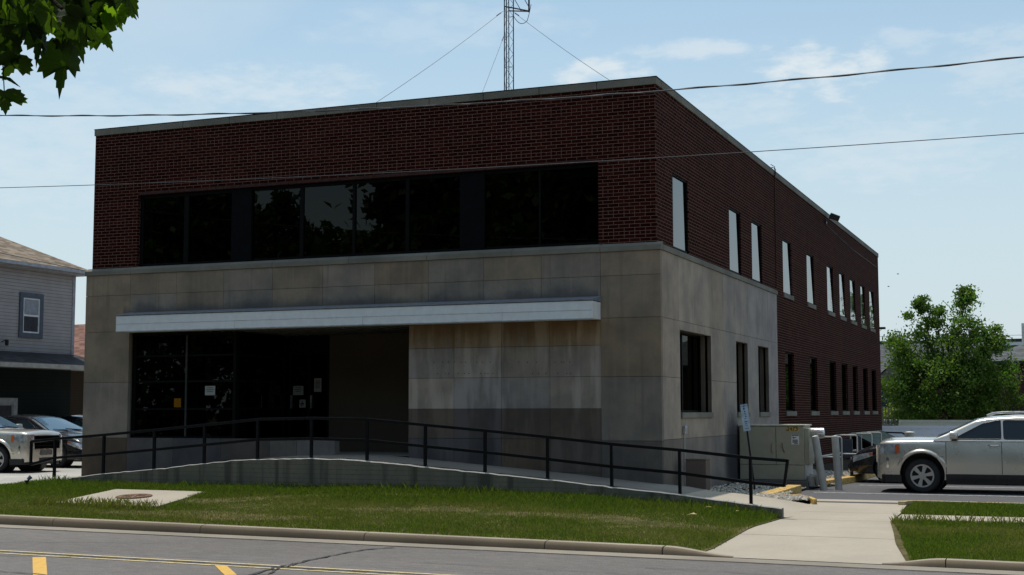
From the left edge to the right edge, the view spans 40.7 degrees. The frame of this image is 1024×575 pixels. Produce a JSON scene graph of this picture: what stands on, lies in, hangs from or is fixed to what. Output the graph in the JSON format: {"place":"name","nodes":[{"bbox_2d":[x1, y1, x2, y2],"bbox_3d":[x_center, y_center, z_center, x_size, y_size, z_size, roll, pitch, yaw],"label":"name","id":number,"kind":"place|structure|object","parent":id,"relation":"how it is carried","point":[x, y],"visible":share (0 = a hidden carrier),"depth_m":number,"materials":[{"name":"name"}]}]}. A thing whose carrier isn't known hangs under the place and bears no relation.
{"place":"outdoors","nodes":[
{"label":"outdoors","id":0,"kind":"place"},
{"bbox_2d":[0,460,81,483],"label":"paved yard","id":1,"kind":"structure","parent":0,"point":[16,474],"depth_m":37.28,"materials":[{"name":"concrete"}]},
{"bbox_2d":[0,416,61,472],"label":"silver suv","id":2,"kind":"object","parent":1,"relation":"on","point":[15,439],"visible":0.87,"depth_m":37.76,"materials":[{"name":"paint"}]},
{"bbox_2d":[3,414,82,467],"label":"dark sedan","id":3,"kind":"object","parent":1,"relation":"on","point":[64,428],"visible":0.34,"depth_m":41.87,"materials":[{"name":"black paint"}]},
{"bbox_2d":[0,237,86,416],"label":"lavender house","id":4,"kind":"structure","parent":1,"relation":"on","point":[40,361],"depth_m":47.68,"materials":[{"name":"white wood"}]},
{"bbox_2d":[0,398,17,416],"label":"window","id":5,"kind":"structure","parent":4,"relation":"in","point":[8,406],"depth_m":46.40,"materials":[{"name":"glass"}]},
{"bbox_2d":[18,292,43,338],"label":"window","id":6,"kind":"structure","parent":4,"relation":"in","point":[30,304],"depth_m":47.48,"materials":[{"name":"blue glass"}]},
{"bbox_2d":[0,252,85,270],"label":"gutter","id":7,"kind":"object","parent":4,"relation":"attached to","point":[44,262],"visible":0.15,"depth_m":45.84,"materials":[{"name":"white metal"}]},
{"bbox_2d":[59,415,82,426],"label":"dark sedan","id":8,"kind":"object","parent":1,"relation":"on","point":[77,420],"visible":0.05,"depth_m":47.22,"materials":[{"name":"black paint"}]},
{"bbox_2d":[70,324,85,414],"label":"brown roof house","id":9,"kind":"structure","parent":1,"relation":"on","point":[76,393],"depth_m":61.38,"materials":[{"name":"brown"}]},
{"bbox_2d":[81,76,885,492],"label":"office building","id":10,"kind":"structure","parent":1,"relation":"on","point":[661,298],"depth_m":29.21,"materials":[{"name":"red brick"}]},
{"bbox_2d":[143,196,184,263],"bbox_3d":[-7.759,-1.274,30.782,1.090,1.482,0.001,-2,-6,22],"label":"window pane","id":11,"kind":"structure","parent":10,"relation":"in","point":[163,217],"depth_m":30.78,"materials":[{"name":"black glass"}]},
{"bbox_2d":[205,386,214,394],"bbox_3d":[-6.541,2.233,29.890,0.260,0.200,0.003,-2,-6,22],"label":"paper notice","id":12,"kind":"object","parent":10,"relation":"attached to","point":[209,390],"visible":1,"depth_m":29.89,"materials":[{"name":"white paper"}]},
{"bbox_2d":[189,193,231,261],"bbox_3d":[-6.618,-1.317,30.323,1.130,1.482,0.002,-2,-6,22],"label":"window pane","id":13,"kind":"structure","parent":10,"relation":"in","point":[210,214],"depth_m":30.33,"materials":[{"name":"black glass"}]},
{"bbox_2d":[252,188,299,258],"bbox_3d":[-5.069,-1.375,29.696,1.195,1.482,0.002,-2,-6,22],"label":"window pane","id":14,"kind":"structure","parent":10,"relation":"in","point":[276,213],"depth_m":29.70,"materials":[{"name":"black glass"}]},
{"bbox_2d":[293,386,302,394],"bbox_3d":[-4.890,2.354,31.549,0.270,0.210,0.003,-2,-6,22],"label":"paper notice","id":15,"kind":"object","parent":10,"relation":"attached to","point":[297,390],"visible":1,"depth_m":31.55,"materials":[{"name":"white paper"}]},
{"bbox_2d":[288,351,308,437],"bbox_3d":[-4.876,2.594,31.534,0.520,2.260,0.100,-2,-6,22],"label":"door","id":16,"kind":"structure","parent":10,"relation":"in","point":[298,361],"depth_m":31.57,"materials":[{"name":"black glass"}]},
{"bbox_2d":[299,400,305,407],"bbox_3d":[-4.781,2.648,31.470,0.160,0.180,0.020,-2,-6,22],"label":"paper notice","id":17,"kind":"object","parent":10,"relation":"attached to","point":[302,403],"visible":1,"depth_m":31.47,"materials":[{"name":"white paper"}]},
{"bbox_2d":[314,378,320,391],"bbox_3d":[-4.417,2.217,31.368,0.190,0.310,0.003,-2,-6,22],"label":"paper notice","id":18,"kind":"object","parent":10,"relation":"attached to","point":[317,384],"visible":1,"depth_m":31.37,"materials":[{"name":"white paper"}]},
{"bbox_2d":[308,351,329,437],"bbox_3d":[-4.389,2.576,31.337,0.530,2.260,0.100,-2,-6,22],"label":"door","id":19,"kind":"structure","parent":10,"relation":"in","point":[318,360],"depth_m":31.37,"materials":[{"name":"black glass"}]},
{"bbox_2d":[304,184,352,255],"bbox_3d":[-3.888,-1.420,29.211,1.180,1.482,0.005,-2,-6,22],"label":"window pane","id":20,"kind":"structure","parent":10,"relation":"in","point":[328,210],"depth_m":29.21,"materials":[{"name":"black glass"}]},
{"bbox_2d":[139,163,598,266],"bbox_3d":[-3.308,-1.448,28.992,10.870,1.623,0.080,-2,-6,22],"label":"window frame","id":21,"kind":"structure","parent":10,"relation":"in","point":[187,195],"depth_m":28.99,"materials":[{"name":"brown metal"}]},
{"bbox_2d":[356,180,405,253],"bbox_3d":[-2.732,-1.463,28.751,1.180,1.482,0.004,-2,-6,22],"label":"window pane","id":22,"kind":"structure","parent":10,"relation":"in","point":[380,206],"depth_m":28.75,"materials":[{"name":"black glass"}]},
{"bbox_2d":[410,176,459,250],"bbox_3d":[-1.577,-1.506,28.281,1.155,1.482,0.009,-2,-6,22],"label":"window pane","id":23,"kind":"structure","parent":10,"relation":"in","point":[434,202],"depth_m":28.28,"materials":[{"name":"black glass"}]},
{"bbox_2d":[485,171,538,246],"bbox_3d":[0.002,-1.566,27.640,1.165,1.482,0.003,-2,-6,22],"label":"window pane","id":24,"kind":"structure","parent":10,"relation":"in","point":[511,199],"depth_m":27.64,"materials":[{"name":"black glass"}]},
{"bbox_2d":[377,0,686,128],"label":"antenna mast","id":25,"kind":"object","parent":10,"relation":"on","point":[513,11],"visible":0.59,"depth_m":42.96,"materials":[{"name":"metal"}]},
{"bbox_2d":[541,167,597,243],"bbox_3d":[1.133,-1.608,27.186,1.195,1.482,0.001,-2,-6,22],"label":"window pane","id":26,"kind":"structure","parent":10,"relation":"in","point":[569,197],"depth_m":27.19,"materials":[{"name":"black glass"}]},
{"bbox_2d":[673,174,687,253],"bbox_3d":[3.378,-1.497,28.048,0.060,1.505,1.200,-2,-6,22],"label":"window","id":27,"kind":"structure","parent":10,"relation":"in","point":[680,242],"depth_m":28.15,"materials":[{"name":"grey glass"}]},
{"bbox_2d":[682,424,686,485],"bbox_3d":[3.420,3.304,27.234,0.060,1.216,0.160,-2,-6,22],"label":"outlet box","id":28,"kind":"object","parent":10,"relation":"attached to","point":[684,430],"visible":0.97,"depth_m":27.21,"materials":[{"name":"metal"}]},
{"bbox_2d":[680,332,700,411],"bbox_3d":[3.556,1.756,28.494,0.060,1.625,2.533,-2,-6,22],"label":"window","id":29,"kind":"structure","parent":10,"relation":"in","point":[690,346],"depth_m":28.95,"materials":[{"name":"black glass"}]},
{"bbox_2d":[729,207,739,274],"bbox_3d":[5.211,-1.095,32.547,0.060,1.505,1.210,-2,-6,22],"label":"window","id":30,"kind":"structure","parent":10,"relation":"in","point":[734,221],"depth_m":32.66,"materials":[{"name":"white glass"}]},
{"bbox_2d":[736,343,738,411],"bbox_3d":[5.159,2.108,32.428,0.060,1.625,1.220,-2,-6,22],"label":"window","id":31,"kind":"structure","parent":10,"relation":"in","point":[737,373],"depth_m":32.95,"materials":[{"name":"black glass"}]},
{"bbox_2d":[751,220,760,283],"bbox_3d":[6.116,-0.896,34.767,0.060,1.505,1.180,-2,-6,22],"label":"window","id":32,"kind":"structure","parent":10,"relation":"in","point":[756,239],"depth_m":34.88,"materials":[{"name":"white glass"}]},
{"bbox_2d":[758,348,760,411],"bbox_3d":[6.069,2.307,34.661,0.060,1.625,1.248,-2,-6,22],"label":"window","id":33,"kind":"structure","parent":10,"relation":"in","point":[758,348],"depth_m":35.22,"materials":[{"name":"black glass"}]},
{"bbox_2d":[782,238,793,300],"bbox_3d":[7.650,-0.496,38.467,0.142,1.645,1.390,-2,-6,22],"label":"window","id":34,"kind":"structure","parent":10,"relation":"in","point":[786,245],"depth_m":38.54,"materials":[{"name":"white glass"}]},
{"bbox_2d":[785,352,796,415],"bbox_3d":[7.670,2.679,38.262,0.172,1.751,1.430,-2,-6,22],"label":"window","id":35,"kind":"structure","parent":10,"relation":"in","point":[788,356],"depth_m":38.48,"materials":[{"name":"black glass"}]},
{"bbox_2d":[806,252,815,309],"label":"window","id":36,"kind":"structure","parent":10,"relation":"in","point":[810,296],"depth_m":41.92,"materials":[{"name":"glass"}]},
{"bbox_2d":[810,357,819,414],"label":"window","id":37,"kind":"structure","parent":10,"relation":"in","point":[812,360],"depth_m":42.02,"materials":[{"name":"black glass"}]},
{"bbox_2d":[827,265,834,316],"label":"window","id":38,"kind":"structure","parent":10,"relation":"in","point":[829,269],"depth_m":45.64,"materials":[{"name":"glass"}]},
{"bbox_2d":[829,361,838,414],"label":"window","id":39,"kind":"structure","parent":10,"relation":"in","point":[832,383],"depth_m":45.35,"materials":[{"name":"black glass"}]},
{"bbox_2d":[839,272,846,321],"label":"window","id":40,"kind":"structure","parent":10,"relation":"in","point":[843,318],"depth_m":47.98,"materials":[{"name":"glass"}]},
{"bbox_2d":[841,363,849,414],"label":"window","id":41,"kind":"structure","parent":10,"relation":"in","point":[844,405],"depth_m":47.68,"materials":[{"name":"black glass"}]},
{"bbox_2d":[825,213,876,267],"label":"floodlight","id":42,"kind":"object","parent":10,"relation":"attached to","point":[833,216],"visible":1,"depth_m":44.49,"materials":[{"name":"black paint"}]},
{"bbox_2d":[850,278,856,325],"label":"window","id":43,"kind":"structure","parent":10,"relation":"in","point":[853,322],"depth_m":50.28,"materials":[{"name":"glass"}]},
{"bbox_2d":[853,366,859,414],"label":"window","id":44,"kind":"structure","parent":10,"relation":"in","point":[856,412],"depth_m":50.03,"materials":[{"name":"black glass"}]},
{"bbox_2d":[860,284,866,328],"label":"window","id":45,"kind":"structure","parent":10,"relation":"in","point":[861,287],"depth_m":52.66,"materials":[{"name":"glass"}]},
{"bbox_2d":[863,368,869,414],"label":"window","id":46,"kind":"structure","parent":10,"relation":"in","point":[864,369],"depth_m":52.48,"materials":[{"name":"black glass"}]},
{"bbox_2d":[869,290,875,332],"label":"window","id":47,"kind":"structure","parent":10,"relation":"in","point":[872,329],"depth_m":54.54,"materials":[{"name":"grey glass"}]},
{"bbox_2d":[871,370,877,413],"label":"window","id":48,"kind":"structure","parent":10,"relation":"in","point":[874,411],"depth_m":54.67,"materials":[{"name":"black glass"}]},
{"bbox_2d":[854,430,904,444],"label":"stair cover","id":49,"kind":"object","parent":10,"relation":"attached to","point":[866,438],"visible":0.39,"depth_m":50.92,"materials":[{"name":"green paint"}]},
{"bbox_2d":[0,474,779,550],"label":"lawn","id":50,"kind":"structure","parent":0,"point":[464,508],"depth_m":22.82,"materials":[{"name":"plant"}]},
{"bbox_2d":[24,475,31,484],"bbox_3d":[-9.962,3.984,28.412,0.163,0.243,0.109,2,-6,-25],"label":"ground light","id":51,"kind":"object","parent":50,"relation":"on","point":[28,479],"visible":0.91,"depth_m":28.38,"materials":[{"name":"black paint"}]},
{"bbox_2d":[56,489,204,507],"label":"access slab","id":52,"kind":"structure","parent":50,"relation":"on","point":[167,496],"depth_m":26.25,"materials":[{"name":"concrete"}]},
{"bbox_2d":[115,494,152,498],"bbox_3d":[-7.120,3.929,25.991,0.680,0.032,0.680,-2,-2,22],"label":"manhole cover","id":53,"kind":"object","parent":52,"relation":"on","point":[133,496],"visible":0.97,"depth_m":25.89,"materials":[{"name":"metal"}]},
{"bbox_2d":[48,451,808,544],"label":"wheelchair ramp","id":54,"kind":"structure","parent":50,"relation":"on","point":[306,469],"depth_m":26.24,"materials":[{"name":"concrete"}]},
{"bbox_2d":[29,417,788,503],"bbox_3d":[-2.801,3.251,26.498,16.221,1.526,0.054,-2,-6,22],"label":"handrail","id":55,"kind":"object","parent":54,"relation":"on","point":[485,452],"visible":1,"depth_m":26.04,"materials":[{"name":"black metal"}]},
{"bbox_2d":[0,527,1006,574],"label":"road","id":56,"kind":"structure","parent":0,"point":[395,559],"depth_m":18.38,"materials":[{"name":"grey asphalt"}]},
{"bbox_2d":[0,515,59,526],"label":"kerb","id":57,"kind":"structure","parent":56,"relation":"on","point":[25,520],"depth_m":23.59,"materials":[{"name":"concrete"}]},
{"bbox_2d":[32,557,46,574],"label":"road marking","id":58,"kind":"object","parent":56,"relation":"on","point":[39,566],"visible":1,"depth_m":17.48,"materials":[{"name":"yellow paint"}]},
{"bbox_2d":[52,517,204,533],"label":"kerb","id":59,"kind":"structure","parent":56,"relation":"on","point":[127,525],"depth_m":22.81,"materials":[{"name":"concrete"}]},
{"bbox_2d":[3,553,395,574],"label":"road marking","id":60,"kind":"object","parent":56,"relation":"on","point":[202,564],"visible":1,"depth_m":17.69,"materials":[{"name":"yellow paint"}]},
{"bbox_2d":[0,551,415,574],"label":"road marking","id":61,"kind":"object","parent":56,"relation":"on","point":[214,563],"visible":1,"depth_m":17.76,"materials":[{"name":"yellow paint"}]},
{"bbox_2d":[0,550,447,574],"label":"road marking","id":62,"kind":"object","parent":56,"relation":"on","point":[228,562],"visible":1,"depth_m":17.92,"materials":[{"name":"yellow paint"}]},
{"bbox_2d":[215,565,236,574],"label":"road marking","id":63,"kind":"object","parent":56,"relation":"on","point":[225,570],"visible":1,"depth_m":17.05,"materials":[{"name":"yellow paint"}]},
{"bbox_2d":[248,563,296,574],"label":"road crack","id":64,"kind":"object","parent":56,"relation":"on","point":[275,569],"visible":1,"depth_m":17.14,"materials":[{"name":"black asphalt"}]},
{"bbox_2d":[200,524,366,540],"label":"kerb","id":65,"kind":"structure","parent":56,"relation":"on","point":[281,532],"depth_m":21.69,"materials":[{"name":"concrete"}]},
{"bbox_2d":[250,547,391,574],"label":"road crack","id":66,"kind":"object","parent":56,"relation":"on","point":[308,559],"visible":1,"depth_m":18.21,"materials":[{"name":"black asphalt"}]},
{"bbox_2d":[364,532,547,548],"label":"kerb","id":67,"kind":"structure","parent":56,"relation":"on","point":[454,540],"depth_m":20.58,"materials":[{"name":"concrete"}]},
{"bbox_2d":[20,528,997,574],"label":"road crack","id":68,"kind":"object","parent":56,"relation":"on","point":[551,553],"visible":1,"depth_m":19.41,"materials":[{"name":"black asphalt"}]},
{"bbox_2d":[0,524,1023,574],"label":"gutter","id":69,"kind":"object","parent":56,"relation":"on","point":[575,552],"visible":1,"depth_m":19.72,"materials":[{"name":"concrete"}]},
{"bbox_2d":[663,545,733,557],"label":"kerb","id":70,"kind":"structure","parent":69,"relation":"on","point":[675,550],"depth_m":19.25,"materials":[{"name":"concrete"}]},
{"bbox_2d":[882,558,945,567],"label":"kerb","id":71,"kind":"structure","parent":69,"relation":"on","point":[938,562],"depth_m":18.05,"materials":[{"name":"concrete"}]},
{"bbox_2d":[545,540,664,554],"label":"kerb","id":72,"kind":"structure","parent":56,"relation":"on","point":[602,547],"depth_m":19.70,"materials":[{"name":"concrete"}]},
{"bbox_2d":[946,558,1023,570],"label":"kerb","id":73,"kind":"structure","parent":56,"relation":"on","point":[985,564],"depth_m":17.78,"materials":[{"name":"concrete"}]},
{"bbox_2d":[0,56,1023,116],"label":"power cable","id":74,"kind":"object","parent":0,"point":[996,59],"visible":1,"depth_m":18.62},
{"bbox_2d":[0,133,1023,187],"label":"telephone wire","id":75,"kind":"object","parent":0,"point":[536,164],"visible":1,"depth_m":18.57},
{"bbox_2d":[0,0,1023,340],"label":"sky","id":76,"kind":"structure","parent":0,"point":[941,215],"materials":[{"name":"blue"}]},
{"bbox_2d":[706,499,906,564],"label":"driveway","id":77,"kind":"structure","parent":0,"point":[829,525],"depth_m":20.49,"materials":[{"name":"concrete"}]},
{"bbox_2d":[794,476,1023,503],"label":"car park","id":78,"kind":"structure","parent":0,"point":[898,491],"depth_m":29.33,"materials":[{"name":"grey asphalt"}]},
{"bbox_2d":[761,485,800,493],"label":"yellow kerb","id":79,"kind":"structure","parent":78,"relation":"on","point":[795,488],"depth_m":28.96,"materials":[{"name":"paint"}]},
{"bbox_2d":[710,459,857,500],"bbox_3d":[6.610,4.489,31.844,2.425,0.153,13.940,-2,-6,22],"label":"gravel","id":80,"kind":"structure","parent":78,"relation":"on","point":[757,491],"depth_m":28.44,"materials":[{"name":"grey gravel"}]},
{"bbox_2d":[685,458,709,489],"bbox_3d":[3.584,3.597,26.577,0.410,0.595,0.350,-2,-6,22],"label":"block pedestal","id":81,"kind":"object","parent":80,"relation":"on","point":[698,465],"visible":0.81,"depth_m":26.43,"materials":[{"name":"grey concrete"}]},
{"bbox_2d":[740,404,755,489],"bbox_3d":[4.968,3.408,28.918,0.095,1.936,0.409,4,-7,-38],"label":"no parking sign","id":82,"kind":"object","parent":80,"relation":"on","point":[745,417],"visible":0.87,"depth_m":29.01,"materials":[{"name":"white metal"}]},
{"bbox_2d":[738,424,824,489],"bbox_3d":[6.173,3.890,31.498,1.912,1.525,1.140,-2,-6,22],"label":"generator cabinet","id":83,"kind":"object","parent":80,"relation":"on","point":[792,443],"visible":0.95,"depth_m":31.18,"materials":[{"name":"beige metal"}]},
{"bbox_2d":[819,432,881,475],"bbox_3d":[9.812,4.814,39.761,0.668,1.194,8.048,-2,-6,22],"label":"pipe railing","id":84,"kind":"object","parent":80,"relation":"on","point":[847,450],"visible":0.63,"depth_m":39.22,"materials":[{"name":"grey metal"}]},
{"bbox_2d":[780,494,816,503],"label":"yellow kerb","id":85,"kind":"structure","parent":78,"relation":"on","point":[812,500],"depth_m":26.44,"materials":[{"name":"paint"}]},
{"bbox_2d":[812,435,827,489],"bbox_3d":[6.857,3.967,30.710,0.164,1.337,0.430,3,-6,-31],"label":"pipe bollard","id":86,"kind":"object","parent":78,"relation":"on","point":[819,463],"visible":0.91,"depth_m":30.66,"materials":[{"name":"grey metal"}]},
{"bbox_2d":[832,435,842,489],"bbox_3d":[7.245,3.969,30.738,0.159,1.335,0.395,0,-5,-2],"label":"pipe bollard","id":87,"kind":"object","parent":78,"relation":"on","point":[836,463],"visible":0.91,"depth_m":30.70,"materials":[{"name":"grey metal"}]},
{"bbox_2d":[819,473,875,486],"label":"yellow kerb","id":88,"kind":"structure","parent":78,"relation":"on","point":[853,478],"depth_m":33.73,"materials":[{"name":"paint"}]},
{"bbox_2d":[848,445,897,482],"bbox_3d":[10.797,4.132,33.840,4.881,1.351,2.151,-2,-6,22],"label":"black coupe","id":89,"kind":"object","parent":78,"relation":"on","point":[863,461],"visible":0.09,"depth_m":33.77,"materials":[{"name":"paint"}]},
{"bbox_2d":[905,431,914,436],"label":"pipe bollard","id":90,"kind":"object","parent":78,"relation":"on","point":[909,434],"visible":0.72,"depth_m":43.79,"materials":[{"name":"grey metal"}]},
{"bbox_2d":[882,426,957,436],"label":"vinyl fence","id":91,"kind":"object","parent":78,"relation":"on","point":[920,431],"visible":0.14,"depth_m":61.82,"materials":[{"name":"grey plastic"}]},
{"bbox_2d":[817,492,1023,496],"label":"parking line","id":92,"kind":"object","parent":78,"relation":"on","point":[917,494],"visible":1,"depth_m":28.88,"materials":[{"name":"white paint"}]},
{"bbox_2d":[899,420,970,428],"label":"cream fence","id":93,"kind":"object","parent":78,"relation":"on","point":[931,422],"visible":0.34,"depth_m":65.77,"materials":[{"name":"plastic"}]},
{"bbox_2d":[880,343,991,423],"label":"grey roof house","id":94,"kind":"structure","parent":78,"relation":"on","point":[884,371],"depth_m":78.78,"materials":[{"name":"brick"}]},
{"bbox_2d":[881,385,894,423],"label":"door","id":95,"kind":"structure","parent":94,"relation":"in","point":[883,403],"depth_m":75.82,"materials":[{"name":"paint"}]},
{"bbox_2d":[874,485,1000,487],"bbox_3d":[10.893,4.571,31.540,5.800,0.003,0.100,-2,-6,22],"label":"parking line","id":96,"kind":"object","parent":78,"relation":"on","point":[945,486],"visible":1,"depth_m":31.93,"materials":[{"name":"paint"}]},
{"bbox_2d":[876,411,1023,492],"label":"silver suv","id":97,"kind":"object","parent":78,"relation":"on","point":[989,449],"visible":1,"depth_m":29.25,"materials":[{"name":"paint"}]},
{"bbox_2d":[880,284,1023,425],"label":"young maple","id":98,"kind":"object","parent":78,"relation":"on","point":[978,381],"visible":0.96,"depth_m":67.03,"materials":[{"name":"green plant"}]},
{"bbox_2d":[898,500,1023,505],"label":"lot kerb","id":99,"kind":"structure","parent":78,"relation":"on","point":[907,502],"depth_m":25.88,"materials":[{"name":"grey concrete"}]},
{"bbox_2d":[991,323,1023,415],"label":"red brick house","id":100,"kind":"structure","parent":78,"relation":"on","point":[1018,352],"depth_m":85.63,"materials":[{"name":"grey brick"}]},
{"bbox_2d":[888,510,1023,561],"bbox_3d":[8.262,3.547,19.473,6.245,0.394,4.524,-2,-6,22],"label":"verge grass","id":101,"kind":"structure","parent":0,"point":[987,542],"depth_m":20.05,"materials":[{"name":"green plant"}]},
{"bbox_2d":[898,514,1023,522],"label":"pavement","id":102,"kind":"structure","parent":0,"point":[967,517],"depth_m":23.30,"materials":[{"name":"concrete"}]},
{"bbox_2d":[900,501,1023,516],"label":"grass","id":103,"kind":"structure","parent":0,"point":[979,508],"depth_m":24.34,"materials":[{"name":"green plant"}]},
{"label":"ground","id":104,"kind":"structure","parent":0,"visible":0},
{"bbox_2d":[882,403,899,423],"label":"shrub","id":105,"kind":"object","parent":104,"relation":"on","point":[889,413],"visible":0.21,"depth_m":72.81,"materials":[{"name":"green plant"}]},
{"bbox_2d":[882,406,909,425],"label":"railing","id":106,"kind":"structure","parent":104,"relation":"on","point":[888,422],"depth_m":71.41,"materials":[{"name":"white paint"}]},
{"bbox_2d":[880,328,1021,353],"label":"flat roof shop","id":107,"kind":"structure","parent":104,"relation":"on","point":[1017,342],"depth_m":101.18,"materials":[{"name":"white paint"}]},
{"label":"far bank","id":108,"kind":"structure","parent":0,"visible":0},
{"bbox_2d":[0,0,138,115],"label":"maple tree","id":109,"kind":"object","parent":108,"relation":"on","point":[75,28],"visible":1,"depth_m":3.15,"materials":[{"name":"green plant"}]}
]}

